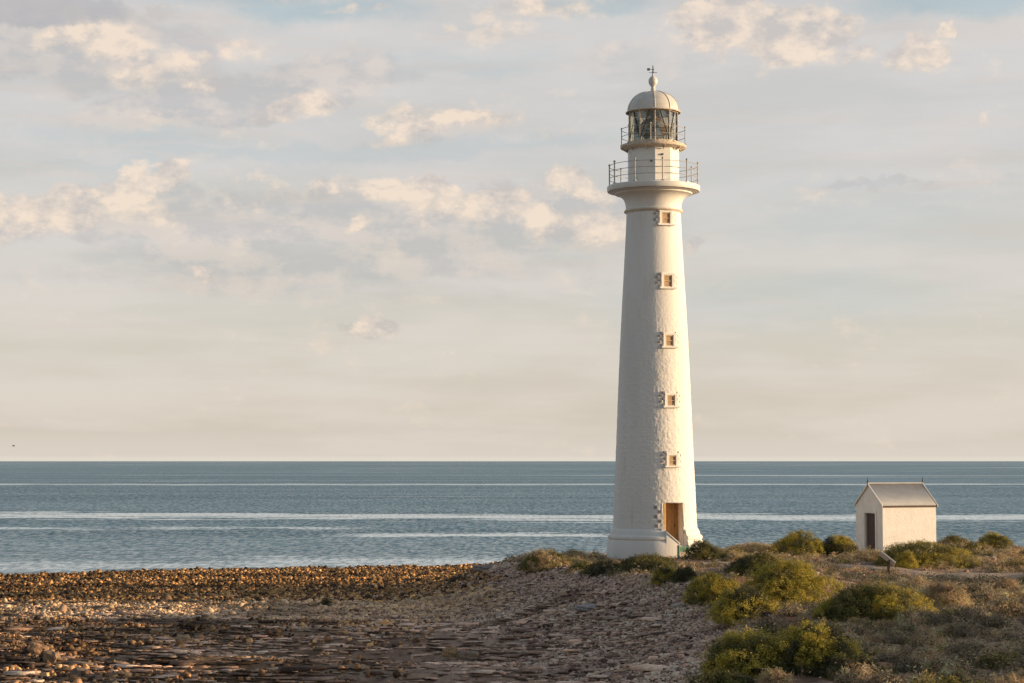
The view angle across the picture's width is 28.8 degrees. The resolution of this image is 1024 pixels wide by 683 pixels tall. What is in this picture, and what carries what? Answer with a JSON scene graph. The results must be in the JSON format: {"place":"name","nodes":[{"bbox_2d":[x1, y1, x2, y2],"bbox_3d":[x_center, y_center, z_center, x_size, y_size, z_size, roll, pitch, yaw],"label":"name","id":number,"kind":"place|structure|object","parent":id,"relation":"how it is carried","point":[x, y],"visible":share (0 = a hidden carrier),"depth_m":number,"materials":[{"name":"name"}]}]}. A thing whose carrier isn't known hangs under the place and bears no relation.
{"place":"outdoors","nodes":[
{"label":"outdoors","id":0,"kind":"place"},
{"bbox_2d":[0,461,1023,574],"bbox_3d":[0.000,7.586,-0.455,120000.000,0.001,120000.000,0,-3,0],"label":"sea","id":1,"kind":"structure","parent":0,"point":[68,517],"depth_m":319.14,"materials":[{"name":"liquid"}]},
{"bbox_2d":[0,546,1023,682],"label":"ground","id":2,"kind":"structure","parent":0,"point":[403,655],"depth_m":71.11,"materials":[{"name":"brown soil"}]},
{"bbox_2d":[28,642,48,654],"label":"beach rock","id":3,"kind":"object","parent":2,"relation":"on","point":[35,648],"visible":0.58,"depth_m":70.50,"materials":[{"name":"stone"}]},
{"bbox_2d":[43,650,60,662],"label":"beach rock","id":4,"kind":"object","parent":2,"relation":"on","point":[51,656],"visible":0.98,"depth_m":66.51,"materials":[{"name":"stone"}]},
{"bbox_2d":[67,667,91,676],"bbox_3d":[-13.926,10.742,64.111,0.752,0.479,0.717,0,-3,2],"label":"beach rock","id":5,"kind":"object","parent":2,"relation":"on","point":[77,671],"visible":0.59,"depth_m":63.86,"materials":[{"name":"stone"}]},
{"bbox_2d":[0,615,443,682],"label":"loose rocks","id":6,"kind":"object","parent":2,"relation":"on","point":[92,651],"visible":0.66,"depth_m":75.99,"materials":[{"name":"stone"}]},
{"bbox_2d":[0,561,507,603],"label":"shore rubble","id":7,"kind":"object","parent":2,"relation":"on","point":[289,583],"visible":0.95,"depth_m":113.33,"materials":[{"name":"stone"}]},
{"bbox_2d":[0,580,541,627],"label":"pale shingle","id":8,"kind":"object","parent":2,"relation":"on","point":[180,605],"visible":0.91,"depth_m":92.29,"materials":[{"name":"gravel"}]},
{"bbox_2d":[0,581,689,682],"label":"shelf slabs","id":9,"kind":"structure","parent":2,"relation":"on","point":[306,667],"depth_m":72.17,"materials":[{"name":"stone"}]},
{"bbox_2d":[442,646,456,657],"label":"beach rock","id":10,"kind":"object","parent":2,"relation":"on","point":[450,652],"visible":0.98,"depth_m":70.83,"materials":[{"name":"stone"}]},
{"bbox_2d":[457,650,478,661],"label":"beach rock","id":11,"kind":"object","parent":2,"relation":"on","point":[463,655],"visible":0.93,"depth_m":70.46,"materials":[{"name":"stone"}]},
{"bbox_2d":[471,564,492,571],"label":"beach rock","id":12,"kind":"object","parent":2,"relation":"on","point":[474,568],"visible":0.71,"depth_m":102.07,"materials":[{"name":"stone"}]},
{"bbox_2d":[295,555,774,682],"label":"grey cobbles","id":13,"kind":"object","parent":2,"relation":"on","point":[674,670],"visible":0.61,"depth_m":73.47,"materials":[{"name":"stone"}]},
{"bbox_2d":[515,548,574,571],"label":"shrub","id":14,"kind":"object","parent":2,"relation":"on","point":[533,561],"visible":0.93,"depth_m":95.41,"materials":[{"name":"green plant"}]},
{"bbox_2d":[562,549,588,557],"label":"shrub","id":15,"kind":"object","parent":2,"relation":"on","point":[572,552],"visible":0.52,"depth_m":103.59,"materials":[{"name":"green plant"}]},
{"bbox_2d":[569,560,589,569],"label":"shrub","id":16,"kind":"object","parent":2,"relation":"on","point":[576,566],"visible":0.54,"depth_m":92.57,"materials":[{"name":"green plant"}]},
{"bbox_2d":[573,603,596,611],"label":"beach rock","id":17,"kind":"object","parent":2,"relation":"on","point":[585,607],"visible":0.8,"depth_m":77.69,"materials":[{"name":"stone"}]},
{"bbox_2d":[581,557,627,575],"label":"shrub","id":18,"kind":"object","parent":2,"relation":"on","point":[597,567],"visible":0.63,"depth_m":87.63,"materials":[{"name":"green plant"}]},
{"bbox_2d":[612,552,681,572],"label":"shrub","id":19,"kind":"object","parent":2,"relation":"on","point":[648,563],"visible":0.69,"depth_m":85.50,"materials":[{"name":"green plant"}]},
{"bbox_2d":[607,66,702,559],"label":"lighthouse","id":20,"kind":"object","parent":2,"relation":"on","point":[654,510],"visible":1,"depth_m":101.75,"materials":[{"name":"white paint"}]},
{"bbox_2d":[654,209,675,225],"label":"window","id":21,"kind":"structure","parent":20,"relation":"in","point":[665,217],"depth_m":102.27,"materials":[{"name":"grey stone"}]},
{"bbox_2d":[656,272,677,288],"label":"window","id":22,"kind":"structure","parent":20,"relation":"in","point":[667,280],"depth_m":101.92,"materials":[{"name":"grey stone"}]},
{"bbox_2d":[658,332,679,347],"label":"window","id":23,"kind":"structure","parent":20,"relation":"in","point":[669,339],"depth_m":101.60,"materials":[{"name":"grey stone"}]},
{"bbox_2d":[659,391,680,407],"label":"window","id":24,"kind":"structure","parent":20,"relation":"in","point":[670,399],"depth_m":101.25,"materials":[{"name":"grey stone"}]},
{"bbox_2d":[661,451,682,467],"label":"window","id":25,"kind":"structure","parent":20,"relation":"in","point":[672,459],"depth_m":100.98,"materials":[{"name":"grey stone"}]},
{"bbox_2d":[654,503,689,545],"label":"door","id":26,"kind":"structure","parent":20,"relation":"in","point":[673,512],"depth_m":101.23,"materials":[{"name":"wood"}]},
{"bbox_2d":[649,564,676,584],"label":"shrub","id":27,"kind":"object","parent":2,"relation":"on","point":[660,573],"visible":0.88,"depth_m":76.65,"materials":[{"name":"green plant"}]},
{"bbox_2d":[670,564,698,582],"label":"shrub","id":28,"kind":"object","parent":2,"relation":"on","point":[682,574],"visible":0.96,"depth_m":76.01,"materials":[{"name":"green plant"}]},
{"bbox_2d":[678,539,723,559],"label":"shrub","id":29,"kind":"object","parent":2,"relation":"on","point":[699,549],"visible":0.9,"depth_m":97.84,"materials":[{"name":"green plant"}]},
{"bbox_2d":[682,569,741,604],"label":"shrub","id":30,"kind":"object","parent":2,"relation":"on","point":[715,589],"visible":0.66,"depth_m":70.40,"materials":[{"name":"green plant"}]},
{"bbox_2d":[685,667,758,682],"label":"shrub","id":31,"kind":"object","parent":2,"relation":"on","point":[720,676],"visible":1,"depth_m":43.26,"materials":[{"name":"green plant"}]},
{"bbox_2d":[715,550,750,561],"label":"shrub","id":32,"kind":"object","parent":2,"relation":"on","point":[727,556],"visible":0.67,"depth_m":95.78,"materials":[{"name":"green plant"}]},
{"bbox_2d":[701,582,781,625],"bbox_3d":[7.190,8.086,61.609,2.428,1.288,1.958,3,-5,-40],"label":"shrub","id":33,"kind":"object","parent":2,"relation":"on","point":[731,600],"visible":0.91,"depth_m":61.26,"materials":[{"name":"green plant"}]},
{"bbox_2d":[723,541,772,554],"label":"shrub","id":34,"kind":"object","parent":2,"relation":"on","point":[753,547],"visible":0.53,"depth_m":103.65,"materials":[{"name":"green plant"}]},
{"bbox_2d":[696,625,800,677],"bbox_3d":[5.333,7.043,45.344,2.354,1.214,2.206,2,-4,-34],"label":"shrub","id":35,"kind":"object","parent":2,"relation":"on","point":[738,656],"visible":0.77,"depth_m":45.02,"materials":[{"name":"green plant"}]},
{"bbox_2d":[723,551,788,575],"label":"shrub","id":36,"kind":"object","parent":2,"relation":"on","point":[748,563],"visible":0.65,"depth_m":75.89,"materials":[{"name":"green plant"}]},
{"bbox_2d":[501,537,1023,682],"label":"scrub","id":37,"kind":"object","parent":2,"relation":"on","point":[866,577],"visible":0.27,"depth_m":79.78,"materials":[{"name":"green plant"}]},
{"bbox_2d":[750,613,792,628],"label":"heath plant","id":38,"kind":"object","parent":2,"relation":"on","point":[768,621],"visible":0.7,"depth_m":57.90,"materials":[{"name":"brown plant"}]},
{"bbox_2d":[757,624,786,635],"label":"heath plant","id":39,"kind":"object","parent":2,"relation":"on","point":[767,628],"visible":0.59,"depth_m":55.86,"materials":[{"name":"green plant"}]},
{"bbox_2d":[753,665,794,682],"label":"shrub","id":40,"kind":"object","parent":2,"relation":"on","point":[772,676],"visible":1,"depth_m":42.61,"materials":[{"name":"beige plant"}]},
{"bbox_2d":[775,603,807,616],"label":"heath plant","id":41,"kind":"object","parent":2,"relation":"on","point":[788,611],"visible":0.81,"depth_m":60.69,"materials":[{"name":"beige plant"}]},
{"bbox_2d":[739,557,845,605],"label":"shrub","id":42,"kind":"object","parent":2,"relation":"on","point":[790,578],"visible":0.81,"depth_m":67.06,"materials":[{"name":"green plant"}]},
{"bbox_2d":[567,555,1023,682],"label":"heath stones","id":43,"kind":"object","parent":2,"relation":"on","point":[855,563],"visible":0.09,"depth_m":80.18,"materials":[{"name":"grey stone"}]},
{"bbox_2d":[768,529,828,555],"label":"shrub","id":44,"kind":"object","parent":2,"relation":"on","point":[795,541],"visible":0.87,"depth_m":102.01,"materials":[{"name":"green plant"}]},
{"bbox_2d":[793,607,819,624],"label":"heath plant","id":45,"kind":"object","parent":2,"relation":"on","point":[805,617],"visible":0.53,"depth_m":58.62,"materials":[{"name":"brown plant"}]},
{"bbox_2d":[752,618,871,676],"bbox_3d":[6.782,6.929,45.511,2.959,1.286,2.733,0,-3,0],"label":"shrub","id":46,"kind":"object","parent":2,"relation":"on","point":[820,645],"visible":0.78,"depth_m":44.72,"materials":[{"name":"green plant"}]},
{"bbox_2d":[811,596,856,620],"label":"shrub","id":47,"kind":"object","parent":2,"relation":"on","point":[817,610],"visible":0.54,"depth_m":58.64,"materials":[{"name":"green plant"}]},
{"bbox_2d":[821,534,858,556],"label":"shrub","id":48,"kind":"object","parent":2,"relation":"on","point":[837,543],"visible":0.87,"depth_m":102.29,"materials":[{"name":"green plant"}]},
{"bbox_2d":[829,671,866,682],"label":"heath plant","id":49,"kind":"object","parent":2,"relation":"on","point":[846,679],"visible":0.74,"depth_m":42.20,"materials":[{"name":"beige plant"}]},
{"bbox_2d":[820,648,888,680],"bbox_3d":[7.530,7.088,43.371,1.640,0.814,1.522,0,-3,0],"label":"shrub","id":50,"kind":"object","parent":2,"relation":"on","point":[838,663],"visible":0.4,"depth_m":43.27,"materials":[{"name":"green plant"}]},
{"bbox_2d":[833,662,876,682],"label":"heath plant","id":51,"kind":"object","parent":2,"relation":"on","point":[859,673],"visible":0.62,"depth_m":42.39,"materials":[{"name":"beige plant"}]},
{"bbox_2d":[839,629,870,646],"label":"heath plant","id":52,"kind":"object","parent":2,"relation":"on","point":[851,636],"visible":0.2,"depth_m":53.21,"materials":[{"name":"brown plant"}]},
{"bbox_2d":[839,622,871,640],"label":"heath plant","id":53,"kind":"object","parent":2,"relation":"on","point":[861,631],"visible":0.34,"depth_m":54.62,"materials":[{"name":"brown plant"}]},
{"bbox_2d":[852,547,880,562],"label":"shrub","id":54,"kind":"object","parent":2,"relation":"on","point":[867,556],"visible":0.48,"depth_m":94.61,"materials":[{"name":"green plant"}]},
{"bbox_2d":[821,579,937,623],"bbox_3d":[10.734,7.655,58.641,3.152,1.373,2.905,-3,-4,38],"label":"shrub","id":55,"kind":"object","parent":2,"relation":"on","point":[871,599],"visible":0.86,"depth_m":58.05,"materials":[{"name":"green plant"}]},
{"bbox_2d":[850,668,911,682],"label":"heath plant","id":56,"kind":"object","parent":2,"relation":"on","point":[894,679],"visible":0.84,"depth_m":41.06,"materials":[{"name":"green plant"}]},
{"bbox_2d":[870,616,902,632],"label":"heath plant","id":57,"kind":"object","parent":2,"relation":"on","point":[886,624],"visible":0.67,"depth_m":55.93,"materials":[{"name":"green plant"}]},
{"bbox_2d":[873,651,900,661],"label":"heath plant","id":58,"kind":"object","parent":2,"relation":"on","point":[883,658],"visible":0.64,"depth_m":47.70,"materials":[{"name":"green plant"}]},
{"bbox_2d":[879,551,895,573],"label":"information sign","id":59,"kind":"object","parent":2,"relation":"on","point":[887,558],"visible":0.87,"depth_m":85.50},
{"bbox_2d":[873,643,905,658],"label":"heath plant","id":60,"kind":"object","parent":2,"relation":"on","point":[891,649],"visible":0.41,"depth_m":48.34,"materials":[{"name":"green plant"}]},
{"bbox_2d":[853,477,937,553],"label":"shed","id":61,"kind":"structure","parent":2,"relation":"on","point":[888,513],"depth_m":107.60,"materials":[{"name":"paint"}]},
{"bbox_2d":[867,513,874,551],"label":"door","id":62,"kind":"structure","parent":61,"relation":"in","point":[870,516],"depth_m":107.78,"materials":[{"name":"wood"}]},
{"bbox_2d":[882,631,909,645],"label":"heath plant","id":63,"kind":"object","parent":2,"relation":"on","point":[895,636],"visible":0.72,"depth_m":53.77,"materials":[{"name":"green plant"}]},
{"bbox_2d":[886,652,924,672],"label":"heath plant","id":64,"kind":"object","parent":2,"relation":"on","point":[898,661],"visible":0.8,"depth_m":45.16,"materials":[{"name":"green plant"}]},
{"bbox_2d":[894,550,920,568],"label":"shrub","id":65,"kind":"object","parent":2,"relation":"on","point":[905,560],"visible":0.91,"depth_m":88.92,"materials":[{"name":"green plant"}]},
{"bbox_2d":[893,609,929,634],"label":"heath plant","id":66,"kind":"object","parent":2,"relation":"on","point":[911,618],"visible":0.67,"depth_m":55.87,"materials":[{"name":"brown plant"}]},
{"bbox_2d":[897,644,929,660],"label":"heath plant","id":67,"kind":"object","parent":2,"relation":"on","point":[909,652],"visible":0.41,"depth_m":48.59,"materials":[{"name":"brown plant"}]},
{"bbox_2d":[893,570,935,591],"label":"heath plant","id":68,"kind":"object","parent":2,"relation":"on","point":[914,582],"visible":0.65,"depth_m":73.74,"materials":[{"name":"brown plant"}]},
{"bbox_2d":[891,601,938,620],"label":"heath plant","id":69,"kind":"object","parent":2,"relation":"on","point":[921,612],"visible":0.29,"depth_m":57.28,"materials":[{"name":"brown plant"}]},
{"bbox_2d":[905,645,944,661],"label":"heath plant","id":70,"kind":"object","parent":2,"relation":"on","point":[932,651],"visible":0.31,"depth_m":47.02,"materials":[{"name":"brown plant"}]},
{"bbox_2d":[871,538,980,568],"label":"shrub","id":71,"kind":"object","parent":2,"relation":"on","point":[930,555],"visible":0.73,"depth_m":90.93,"materials":[{"name":"green plant"}]},
{"bbox_2d":[900,628,951,650],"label":"heath plant","id":72,"kind":"object","parent":2,"relation":"on","point":[934,639],"visible":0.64,"depth_m":52.18,"materials":[{"name":"brown plant"}]},
{"bbox_2d":[918,612,947,627],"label":"heath plant","id":73,"kind":"object","parent":2,"relation":"on","point":[936,618],"visible":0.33,"depth_m":56.59,"materials":[{"name":"brown plant"}]},
{"bbox_2d":[906,660,965,675],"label":"heath plant","id":74,"kind":"object","parent":2,"relation":"on","point":[921,669],"visible":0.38,"depth_m":44.56,"materials":[{"name":"brown plant"}]},
{"bbox_2d":[910,649,963,674],"bbox_3d":[9.552,7.294,44.917,1.113,0.626,1.193,2,-4,-30],"label":"heath plant","id":75,"kind":"object","parent":2,"relation":"on","point":[929,659],"visible":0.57,"depth_m":44.87,"materials":[{"name":"brown plant"}]},
{"bbox_2d":[910,667,968,682],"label":"heath plant","id":76,"kind":"object","parent":2,"relation":"on","point":[925,679],"visible":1,"depth_m":40.21,"materials":[{"name":"brown plant"}]},
{"bbox_2d":[922,656,962,673],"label":"heath plant","id":77,"kind":"object","parent":2,"relation":"on","point":[953,665],"visible":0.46,"depth_m":44.35,"materials":[{"name":"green plant"}]},
{"bbox_2d":[925,622,962,636],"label":"heath plant","id":78,"kind":"object","parent":2,"relation":"on","point":[942,628],"visible":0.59,"depth_m":54.88,"materials":[{"name":"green plant"}]},
{"bbox_2d":[915,577,974,609],"bbox_3d":[13.822,8.181,64.097,2.218,1.224,2.092,0,-3,0],"label":"shrub","id":79,"kind":"object","parent":2,"relation":"on","point":[949,594],"visible":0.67,"depth_m":63.61,"materials":[{"name":"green plant"}]},
{"bbox_2d":[922,652,972,670],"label":"heath plant","id":80,"kind":"object","parent":2,"relation":"on","point":[954,660],"visible":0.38,"depth_m":45.00,"materials":[{"name":"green plant"}]},
{"bbox_2d":[927,665,977,682],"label":"heath plant","id":81,"kind":"object","parent":2,"relation":"on","point":[947,672],"visible":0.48,"depth_m":42.66,"materials":[{"name":"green plant"}]},
{"bbox_2d":[932,668,973,682],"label":"heath plant","id":82,"kind":"object","parent":2,"relation":"on","point":[963,677],"visible":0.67,"depth_m":42.56,"materials":[{"name":"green plant"}]},
{"bbox_2d":[929,613,982,632],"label":"heath plant","id":83,"kind":"object","parent":2,"relation":"on","point":[956,620],"visible":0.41,"depth_m":55.52,"materials":[{"name":"brown plant"}]},
{"bbox_2d":[939,534,974,545],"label":"shrub","id":84,"kind":"object","parent":2,"relation":"on","point":[950,539],"visible":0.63,"depth_m":114.19,"materials":[{"name":"green plant"}]},
{"bbox_2d":[940,622,978,637],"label":"heath plant","id":85,"kind":"object","parent":2,"relation":"on","point":[957,628],"visible":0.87,"depth_m":54.53,"materials":[{"name":"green plant"}]},
{"bbox_2d":[941,637,985,658],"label":"heath plant","id":86,"kind":"object","parent":2,"relation":"on","point":[959,647],"visible":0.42,"depth_m":48.25,"materials":[{"name":"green plant"}]},
{"bbox_2d":[952,649,978,665],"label":"heath plant","id":87,"kind":"object","parent":2,"relation":"on","point":[962,656],"visible":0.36,"depth_m":47.02,"materials":[{"name":"green plant"}]},
{"bbox_2d":[950,604,993,628],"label":"heath plant","id":88,"kind":"object","parent":2,"relation":"on","point":[967,613],"visible":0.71,"depth_m":56.78,"materials":[{"name":"brown plant"}]},
{"bbox_2d":[954,580,991,593],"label":"heath plant","id":89,"kind":"object","parent":2,"relation":"on","point":[963,586],"visible":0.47,"depth_m":71.70,"materials":[{"name":"brown plant"}]},
{"bbox_2d":[957,541,989,550],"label":"heath plant","id":90,"kind":"object","parent":2,"relation":"on","point":[969,544],"visible":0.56,"depth_m":109.69,"materials":[{"name":"green plant"}]},
{"bbox_2d":[964,575,1001,588],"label":"heath plant","id":91,"kind":"object","parent":2,"relation":"on","point":[988,581],"visible":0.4,"depth_m":75.97,"materials":[{"name":"brown plant"}]},
{"bbox_2d":[967,590,999,605],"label":"heath plant","id":92,"kind":"object","parent":2,"relation":"on","point":[983,595],"visible":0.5,"depth_m":68.47,"materials":[{"name":"brown plant"}]},
{"bbox_2d":[965,644,1017,667],"bbox_3d":[11.225,7.362,46.371,1.259,0.717,1.574,-1,-4,20],"label":"heath plant","id":93,"kind":"object","parent":2,"relation":"on","point":[983,652],"visible":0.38,"depth_m":46.33,"materials":[{"name":"brown plant"}]},
{"bbox_2d":[975,530,1014,549],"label":"shrub","id":94,"kind":"object","parent":2,"relation":"on","point":[993,539],"visible":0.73,"depth_m":110.72,"materials":[{"name":"green plant"}]},
{"bbox_2d":[971,646,1021,672],"bbox_3d":[11.276,7.304,45.761,1.283,0.682,1.530,0,-3,-7],"label":"heath plant","id":95,"kind":"object","parent":2,"relation":"on","point":[991,659],"visible":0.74,"depth_m":45.61,"materials":[{"name":"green plant"}]},
{"bbox_2d":[983,612,1017,629],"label":"heath plant","id":96,"kind":"object","parent":2,"relation":"on","point":[996,617],"visible":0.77,"depth_m":56.52,"materials":[{"name":"brown plant"}]},
{"bbox_2d":[982,593,1023,614],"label":"heath plant","id":97,"kind":"object","parent":2,"relation":"on","point":[1004,599],"visible":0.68,"depth_m":60.80,"materials":[{"name":"brown plant"}]},
{"bbox_2d":[983,671,1023,682],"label":"heath plant","id":98,"kind":"object","parent":2,"relation":"on","point":[1002,680],"visible":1,"depth_m":40.28,"materials":[{"name":"brown plant"}]},
{"bbox_2d":[985,596,1023,617],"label":"heath plant","id":99,"kind":"object","parent":2,"relation":"on","point":[996,609],"visible":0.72,"depth_m":60.42,"materials":[{"name":"brown plant"}]},
{"bbox_2d":[995,577,1021,588],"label":"heath plant","id":100,"kind":"object","parent":2,"relation":"on","point":[1010,584],"visible":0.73,"depth_m":75.51,"materials":[{"name":"brown plant"}]},
{"bbox_2d":[995,555,1023,568],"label":"heath plant","id":101,"kind":"object","parent":2,"relation":"on","point":[1011,561],"visible":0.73,"depth_m":90.29,"materials":[{"name":"brown plant"}]},
{"bbox_2d":[996,632,1023,640],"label":"heath plant","id":102,"kind":"object","parent":2,"relation":"on","point":[1010,636],"visible":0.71,"depth_m":53.44,"materials":[{"name":"brown plant"}]},
{"bbox_2d":[998,545,1022,558],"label":"heath plant","id":103,"kind":"object","parent":2,"relation":"on","point":[1009,553],"visible":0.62,"depth_m":99.72,"materials":[{"name":"brown plant"}]},
{"bbox_2d":[1008,654,1023,672],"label":"heath plant","id":104,"kind":"object","parent":2,"relation":"on","point":[1018,664],"visible":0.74,"depth_m":44.77,"materials":[{"name":"green plant"}]},
{"bbox_2d":[0,0,1023,460],"label":"sky","id":105,"kind":"structure","parent":0,"point":[231,230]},
{"bbox_2d":[699,561,1022,579],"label":"path","id":106,"kind":"structure","parent":0,"point":[998,575],"depth_m":86.25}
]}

